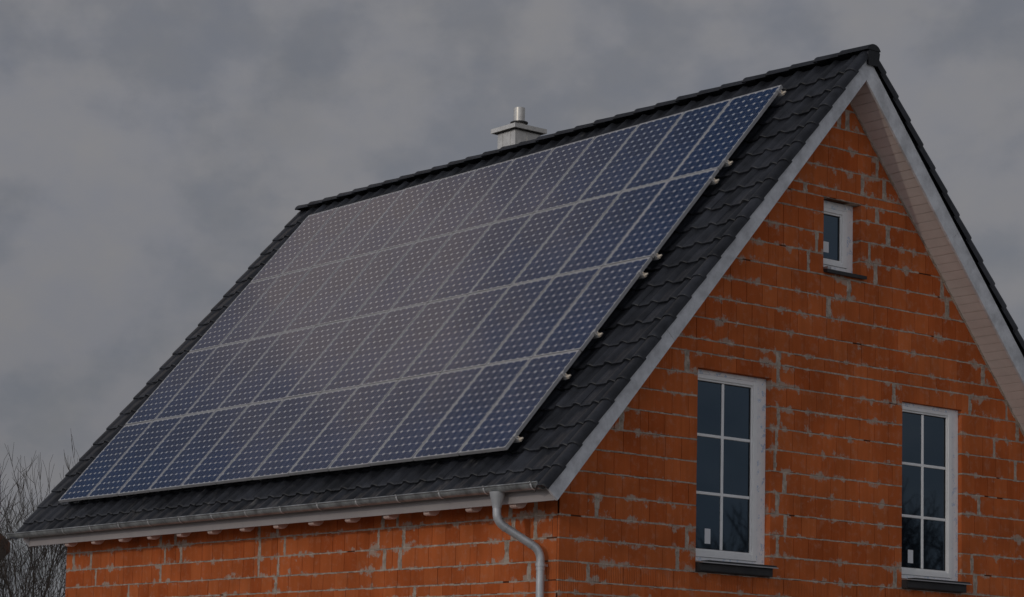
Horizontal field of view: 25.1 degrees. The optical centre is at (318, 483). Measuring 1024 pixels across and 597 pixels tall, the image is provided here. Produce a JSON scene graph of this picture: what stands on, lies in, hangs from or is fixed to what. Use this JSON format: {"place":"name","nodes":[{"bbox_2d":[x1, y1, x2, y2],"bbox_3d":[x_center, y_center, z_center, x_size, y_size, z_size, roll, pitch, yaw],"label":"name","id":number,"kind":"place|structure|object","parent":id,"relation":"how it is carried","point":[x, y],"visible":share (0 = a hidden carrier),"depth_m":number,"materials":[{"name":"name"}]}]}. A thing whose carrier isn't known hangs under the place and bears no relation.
{"place":"outdoors","nodes":[
{"label":"outdoors","id":0,"kind":"place"},
{"bbox_2d":[0,0,1023,596],"label":"sky","id":1,"kind":"structure","parent":0,"point":[151,151],"materials":[{"name":"grey"}]},
{"label":"ground","id":2,"kind":"structure","parent":0,"visible":0},
{"bbox_2d":[0,535,9,556],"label":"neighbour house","id":3,"kind":"structure","parent":2,"relation":"on","point":[8,542],"depth_m":59.44,"materials":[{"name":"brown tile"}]},
{"bbox_2d":[0,443,66,596],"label":"bare tree","id":4,"kind":"object","parent":2,"relation":"on","point":[27,555],"visible":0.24,"depth_m":57.71,"materials":[{"name":"brown plant"}]},
{"bbox_2d":[7,555,66,596],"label":"bare bush","id":5,"kind":"object","parent":2,"relation":"on","point":[53,593],"visible":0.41,"depth_m":53.63,"materials":[{"name":"brown plant"}]},
{"bbox_2d":[0,434,91,596],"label":"bare tree","id":6,"kind":"object","parent":2,"relation":"on","point":[60,553],"visible":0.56,"depth_m":54.03,"materials":[{"name":"brown plant"}]},
{"bbox_2d":[6,44,1023,596],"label":"brick house","id":7,"kind":"structure","parent":2,"relation":"on","point":[796,370],"depth_m":27.00,"materials":[{"name":"brick"}]},
{"bbox_2d":[512,433,523,442],"bbox_3d":[-0.707,-0.174,28.817,0.093,0.048,10.041,50,-29,-21],"label":"mounting rail","id":8,"kind":"object","parent":7,"relation":"attached to","point":[517,438],"visible":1,"depth_m":24.78,"materials":[{"name":"metal"}]},
{"bbox_2d":[58,421,152,502],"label":"solar panel","id":9,"kind":"object","parent":8,"relation":"attached to","point":[102,464],"visible":1,"depth_m":32.78,"materials":[{"name":"glass"},{"name":"silicon"},{"name":"aluminium"}]},
{"bbox_2d":[117,410,215,495],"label":"solar panel","id":10,"kind":"object","parent":8,"relation":"attached to","point":[164,454],"visible":1,"depth_m":31.44,"materials":[{"name":"glass"},{"name":"silicon"},{"name":"aluminium"}]},
{"bbox_2d":[149,405,248,491],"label":"solar panel","id":11,"kind":"object","parent":8,"relation":"attached to","point":[196,450],"visible":1,"depth_m":30.76,"materials":[{"name":"glass"},{"name":"silicon"},{"name":"aluminium"}]},
{"bbox_2d":[181,399,283,487],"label":"solar panel","id":12,"kind":"object","parent":8,"relation":"attached to","point":[229,446],"visible":1,"depth_m":30.09,"materials":[{"name":"glass"},{"name":"silicon"},{"name":"aluminium"}]},
{"bbox_2d":[251,387,357,479],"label":"solar panel","id":13,"kind":"object","parent":8,"relation":"attached to","point":[301,436],"visible":1,"depth_m":28.75,"materials":[{"name":"glass"}]},
{"bbox_2d":[288,380,398,475],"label":"solar panel","id":14,"kind":"object","parent":8,"relation":"attached to","point":[340,430],"visible":1,"depth_m":28.07,"materials":[{"name":"glass"}]},
{"bbox_2d":[328,373,440,470],"bbox_3d":[0.798,-0.734,27.423,0.042,1.580,0.808,50,-29,-21],"label":"solar panel","id":15,"kind":"object","parent":8,"relation":"attached to","point":[382,423],"visible":1,"depth_m":27.40,"materials":[{"name":"glass"},{"name":"silicon"},{"name":"aluminium"}]},
{"bbox_2d":[369,366,483,465],"bbox_3d":[1.277,-0.788,26.749,0.043,1.580,0.808,51,-29,-21],"label":"solar panel","id":16,"kind":"object","parent":8,"relation":"attached to","point":[420,423],"visible":1,"depth_m":26.73,"materials":[{"name":"glass"},{"name":"silicon"},{"name":"aluminium"}]},
{"bbox_2d":[412,358,530,460],"bbox_3d":[1.756,-0.842,26.076,0.044,1.580,0.808,50,-29,-22],"label":"solar panel","id":17,"kind":"object","parent":8,"relation":"attached to","point":[468,412],"visible":1,"depth_m":26.05,"materials":[{"name":"glass"}]},
{"bbox_2d":[458,350,580,455],"bbox_3d":[2.236,-0.895,25.404,0.043,1.580,0.808,50,-29,-21],"label":"solar panel","id":18,"kind":"object","parent":8,"relation":"attached to","point":[519,403],"visible":1,"depth_m":25.36,"materials":[{"name":"glass"}]},
{"bbox_2d":[560,371,570,380],"bbox_3d":[-0.142,-0.874,29.276,0.093,0.048,10.041,50,-29,-21],"label":"mounting rail","id":19,"kind":"object","parent":7,"relation":"attached to","point":[564,375],"visible":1,"depth_m":25.24,"materials":[{"name":"metal"}]},
{"bbox_2d":[87,416,182,498],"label":"solar panel","id":20,"kind":"object","parent":19,"relation":"attached to","point":[130,462],"visible":1,"depth_m":32.11,"materials":[{"name":"glass"},{"name":"silicon"},{"name":"aluminium"}]},
{"bbox_2d":[215,393,320,483],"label":"solar panel","id":21,"kind":"object","parent":19,"relation":"attached to","point":[247,462],"visible":1,"depth_m":29.41,"materials":[{"name":"glass"},{"name":"silicon"},{"name":"aluminium"}]},
{"bbox_2d":[592,329,602,338],"bbox_3d":[0.247,-1.356,29.591,0.093,0.048,10.041,50,-29,-21],"label":"mounting rail","id":22,"kind":"object","parent":7,"relation":"attached to","point":[597,334],"visible":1,"depth_m":25.56,"materials":[{"name":"metal"}]},
{"bbox_2d":[125,346,217,424],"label":"solar panel","id":23,"kind":"object","parent":22,"relation":"attached to","point":[169,388],"visible":1,"depth_m":33.52,"materials":[{"name":"glass"},{"name":"silicon"},{"name":"aluminium"}]},
{"bbox_2d":[155,340,248,419],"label":"solar panel","id":24,"kind":"object","parent":22,"relation":"attached to","point":[189,394],"visible":1,"depth_m":32.85,"materials":[{"name":"glass"},{"name":"silicon"},{"name":"aluminium"}]},
{"bbox_2d":[185,333,281,414],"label":"solar panel","id":25,"kind":"object","parent":22,"relation":"attached to","point":[232,375],"visible":1,"depth_m":32.18,"materials":[{"name":"glass"},{"name":"silicon"},{"name":"aluminium"}]},
{"bbox_2d":[217,326,315,409],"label":"solar panel","id":26,"kind":"object","parent":22,"relation":"attached to","point":[263,371],"visible":1,"depth_m":31.50,"materials":[{"name":"glass"}]},
{"bbox_2d":[251,319,350,403],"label":"solar panel","id":27,"kind":"object","parent":22,"relation":"attached to","point":[300,362],"visible":1,"depth_m":30.83,"materials":[{"name":"glass"}]},
{"bbox_2d":[285,311,387,398],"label":"solar panel","id":28,"kind":"object","parent":22,"relation":"attached to","point":[334,358],"visible":1,"depth_m":30.15,"materials":[{"name":"glass"}]},
{"bbox_2d":[322,303,426,391],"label":"solar panel","id":29,"kind":"object","parent":22,"relation":"attached to","point":[373,349],"visible":1,"depth_m":29.48,"materials":[{"name":"glass"},{"name":"silicon"},{"name":"aluminium"}]},
{"bbox_2d":[360,295,466,385],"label":"solar panel","id":30,"kind":"object","parent":22,"relation":"attached to","point":[398,359],"visible":1,"depth_m":28.81,"materials":[{"name":"glass"},{"name":"silicon"},{"name":"aluminium"}]},
{"bbox_2d":[400,286,509,378],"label":"solar panel","id":31,"kind":"object","parent":22,"relation":"attached to","point":[443,347],"visible":1,"depth_m":28.13,"materials":[{"name":"glass"},{"name":"silicon"},{"name":"aluminium"}]},
{"bbox_2d":[443,276,553,371],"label":"solar panel","id":32,"kind":"object","parent":22,"relation":"attached to","point":[497,326],"visible":1,"depth_m":27.46,"materials":[{"name":"glass"}]},
{"bbox_2d":[486,267,601,364],"bbox_3d":[2.653,-1.950,26.803,0.042,1.580,0.808,50,-29,-21],"label":"solar panel","id":33,"kind":"object","parent":22,"relation":"attached to","point":[543,317],"visible":1,"depth_m":26.79,"materials":[{"name":"glass"}]},
{"bbox_2d":[533,257,651,356],"bbox_3d":[3.133,-2.003,26.131,0.042,1.580,0.808,51,-29,-21],"label":"solar panel","id":34,"kind":"object","parent":22,"relation":"attached to","point":[599,299],"visible":1,"depth_m":26.10,"materials":[{"name":"glass"}]},
{"bbox_2d":[637,269,647,278],"bbox_3d":[0.821,-2.066,30.057,0.093,0.048,10.041,50,-29,-21],"label":"mounting rail","id":35,"kind":"object","parent":7,"relation":"attached to","point":[642,274],"visible":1,"depth_m":26.02,"materials":[{"name":"metal"}]},
{"bbox_2d":[651,251,662,260],"bbox_3d":[1.002,-2.292,30.204,0.093,0.048,10.041,50,-29,-21],"label":"mounting rail","id":36,"kind":"object","parent":7,"relation":"attached to","point":[656,255],"visible":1,"depth_m":26.17,"materials":[{"name":"metal"}]},
{"bbox_2d":[189,275,279,351],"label":"solar panel","id":37,"kind":"object","parent":36,"relation":"attached to","point":[228,320],"visible":1,"depth_m":34.25,"materials":[{"name":"glass"},{"name":"silicon"},{"name":"aluminium"}]},
{"bbox_2d":[251,260,343,338],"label":"solar panel","id":38,"kind":"object","parent":36,"relation":"attached to","point":[294,303],"visible":1,"depth_m":32.90,"materials":[{"name":"glass"}]},
{"bbox_2d":[283,251,378,332],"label":"solar panel","id":39,"kind":"object","parent":36,"relation":"attached to","point":[330,292],"visible":1,"depth_m":32.23,"materials":[{"name":"glass"}]},
{"bbox_2d":[318,242,414,325],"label":"solar panel","id":40,"kind":"object","parent":36,"relation":"attached to","point":[364,286],"visible":1,"depth_m":31.55,"materials":[{"name":"glass"},{"name":"silicon"},{"name":"aluminium"}]},
{"bbox_2d":[390,223,491,309],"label":"solar panel","id":41,"kind":"object","parent":36,"relation":"attached to","point":[439,268],"visible":1,"depth_m":30.21,"materials":[{"name":"glass"},{"name":"silicon"},{"name":"aluminium"}]},
{"bbox_2d":[429,213,532,302],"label":"solar panel","id":42,"kind":"object","parent":36,"relation":"attached to","point":[480,258],"visible":1,"depth_m":29.54,"materials":[{"name":"glass"}]},
{"bbox_2d":[469,203,575,293],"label":"solar panel","id":43,"kind":"object","parent":36,"relation":"attached to","point":[520,251],"visible":1,"depth_m":28.86,"materials":[{"name":"glass"}]},
{"bbox_2d":[603,168,718,265],"bbox_3d":[4.027,-3.114,26.857,0.042,1.580,0.808,50,-29,-22],"label":"solar panel","id":44,"kind":"object","parent":36,"relation":"attached to","point":[657,223],"visible":1,"depth_m":26.82,"materials":[{"name":"glass"},{"name":"silicon"},{"name":"aluminium"}]},
{"bbox_2d":[708,176,718,185],"bbox_3d":[1.764,-3.234,30.822,0.093,0.048,10.041,50,-29,-21],"label":"mounting rail","id":45,"kind":"object","parent":7,"relation":"attached to","point":[713,180],"visible":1,"depth_m":26.79,"materials":[{"name":"metal"}]},
{"bbox_2d":[219,268,310,345],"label":"solar panel","id":46,"kind":"object","parent":45,"relation":"attached to","point":[264,308],"visible":1,"depth_m":33.57,"materials":[{"name":"glass"}]},
{"bbox_2d":[353,233,452,317],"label":"solar panel","id":47,"kind":"object","parent":45,"relation":"attached to","point":[400,278],"visible":1,"depth_m":30.88,"materials":[{"name":"glass"},{"name":"silicon"},{"name":"aluminium"}]},
{"bbox_2d":[512,192,620,284],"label":"solar panel","id":48,"kind":"object","parent":45,"relation":"attached to","point":[564,241],"visible":1,"depth_m":28.19,"materials":[{"name":"glass"}]},
{"bbox_2d":[557,181,667,275],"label":"solar panel","id":49,"kind":"object","parent":45,"relation":"attached to","point":[608,233],"visible":1,"depth_m":27.52,"materials":[{"name":"glass"},{"name":"silicon"},{"name":"aluminium"}]},
{"bbox_2d":[722,158,732,167],"bbox_3d":[1.951,-3.467,30.974,0.093,0.048,10.041,50,-29,-21],"label":"mounting rail","id":50,"kind":"object","parent":7,"relation":"attached to","point":[727,162],"visible":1,"depth_m":26.94,"materials":[{"name":"metal"}]},
{"bbox_2d":[251,207,338,281],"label":"solar panel","id":51,"kind":"object","parent":50,"relation":"attached to","point":[294,245],"visible":1,"depth_m":34.97,"materials":[{"name":"glass"}]},
{"bbox_2d":[281,199,370,274],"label":"solar panel","id":52,"kind":"object","parent":50,"relation":"attached to","point":[324,238],"visible":1,"depth_m":34.30,"materials":[{"name":"glass"}]},
{"bbox_2d":[346,179,439,258],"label":"solar panel","id":53,"kind":"object","parent":50,"relation":"attached to","point":[392,219],"visible":1,"depth_m":32.95,"materials":[{"name":"glass"},{"name":"silicon"},{"name":"aluminium"}]},
{"bbox_2d":[381,170,475,249],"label":"solar panel","id":54,"kind":"object","parent":50,"relation":"attached to","point":[425,213],"visible":1,"depth_m":32.28,"materials":[{"name":"glass"},{"name":"silicon"},{"name":"aluminium"}]},
{"bbox_2d":[417,159,513,240],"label":"solar panel","id":55,"kind":"object","parent":50,"relation":"attached to","point":[464,201],"visible":1,"depth_m":31.61,"materials":[{"name":"glass"},{"name":"silicon"},{"name":"aluminium"}]},
{"bbox_2d":[455,148,553,231],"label":"solar panel","id":56,"kind":"object","parent":50,"relation":"attached to","point":[503,191],"visible":1,"depth_m":30.93,"materials":[{"name":"glass"}]},
{"bbox_2d":[494,136,595,222],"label":"solar panel","id":57,"kind":"object","parent":50,"relation":"attached to","point":[542,182],"visible":1,"depth_m":30.26,"materials":[{"name":"glass"}]},
{"bbox_2d":[578,112,683,201],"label":"solar panel","id":58,"kind":"object","parent":50,"relation":"attached to","point":[630,158],"visible":1,"depth_m":28.92,"materials":[{"name":"glass"},{"name":"silicon"},{"name":"aluminium"}]},
{"bbox_2d":[623,99,731,190],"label":"solar panel","id":59,"kind":"object","parent":50,"relation":"attached to","point":[676,146],"visible":1,"depth_m":28.24,"materials":[{"name":"glass"}]},
{"bbox_2d":[670,85,782,179],"bbox_3d":[4.923,-4.223,27.583,0.042,1.580,0.808,51,-29,-21],"label":"solar panel","id":60,"kind":"object","parent":50,"relation":"attached to","point":[729,129],"visible":1,"depth_m":27.55,"materials":[{"name":"glass"}]},
{"bbox_2d":[695,369,777,576],"bbox_3d":[4.716,-0.112,25.972,1.203,2.296,0.260,6,-7,-35],"label":"window","id":61,"kind":"structure","parent":7,"relation":"in","point":[731,408],"depth_m":26.05,"materials":[{"name":"white plastic"}]},
{"bbox_2d":[775,88,785,97],"bbox_3d":[2.701,-4.396,31.582,0.093,0.048,10.041,51,-29,-21],"label":"mounting rail","id":62,"kind":"object","parent":7,"relation":"attached to","point":[780,91],"visible":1,"depth_m":27.55,"materials":[{"name":"metal"}]},
{"bbox_2d":[313,189,404,266],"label":"solar panel","id":63,"kind":"object","parent":62,"relation":"attached to","point":[357,229],"visible":1,"depth_m":33.63,"materials":[{"name":"glass"}]},
{"bbox_2d":[535,124,638,212],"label":"solar panel","id":64,"kind":"object","parent":62,"relation":"attached to","point":[577,180],"visible":1,"depth_m":29.59,"materials":[{"name":"glass"}]},
{"bbox_2d":[823,200,866,279],"bbox_3d":[6.224,-2.912,27.328,0.693,0.913,0.255,6,-7,-35],"label":"window","id":65,"kind":"structure","parent":7,"relation":"in","point":[838,218],"depth_m":27.41,"materials":[{"name":"white plastic"}]},
{"bbox_2d":[901,402,971,592],"bbox_3d":[7.501,0.178,27.904,1.127,2.266,0.260,6,-7,-35],"label":"window","id":66,"kind":"structure","parent":7,"relation":"in","point":[929,434],"depth_m":27.98,"materials":[{"name":"white plastic"}]}
]}

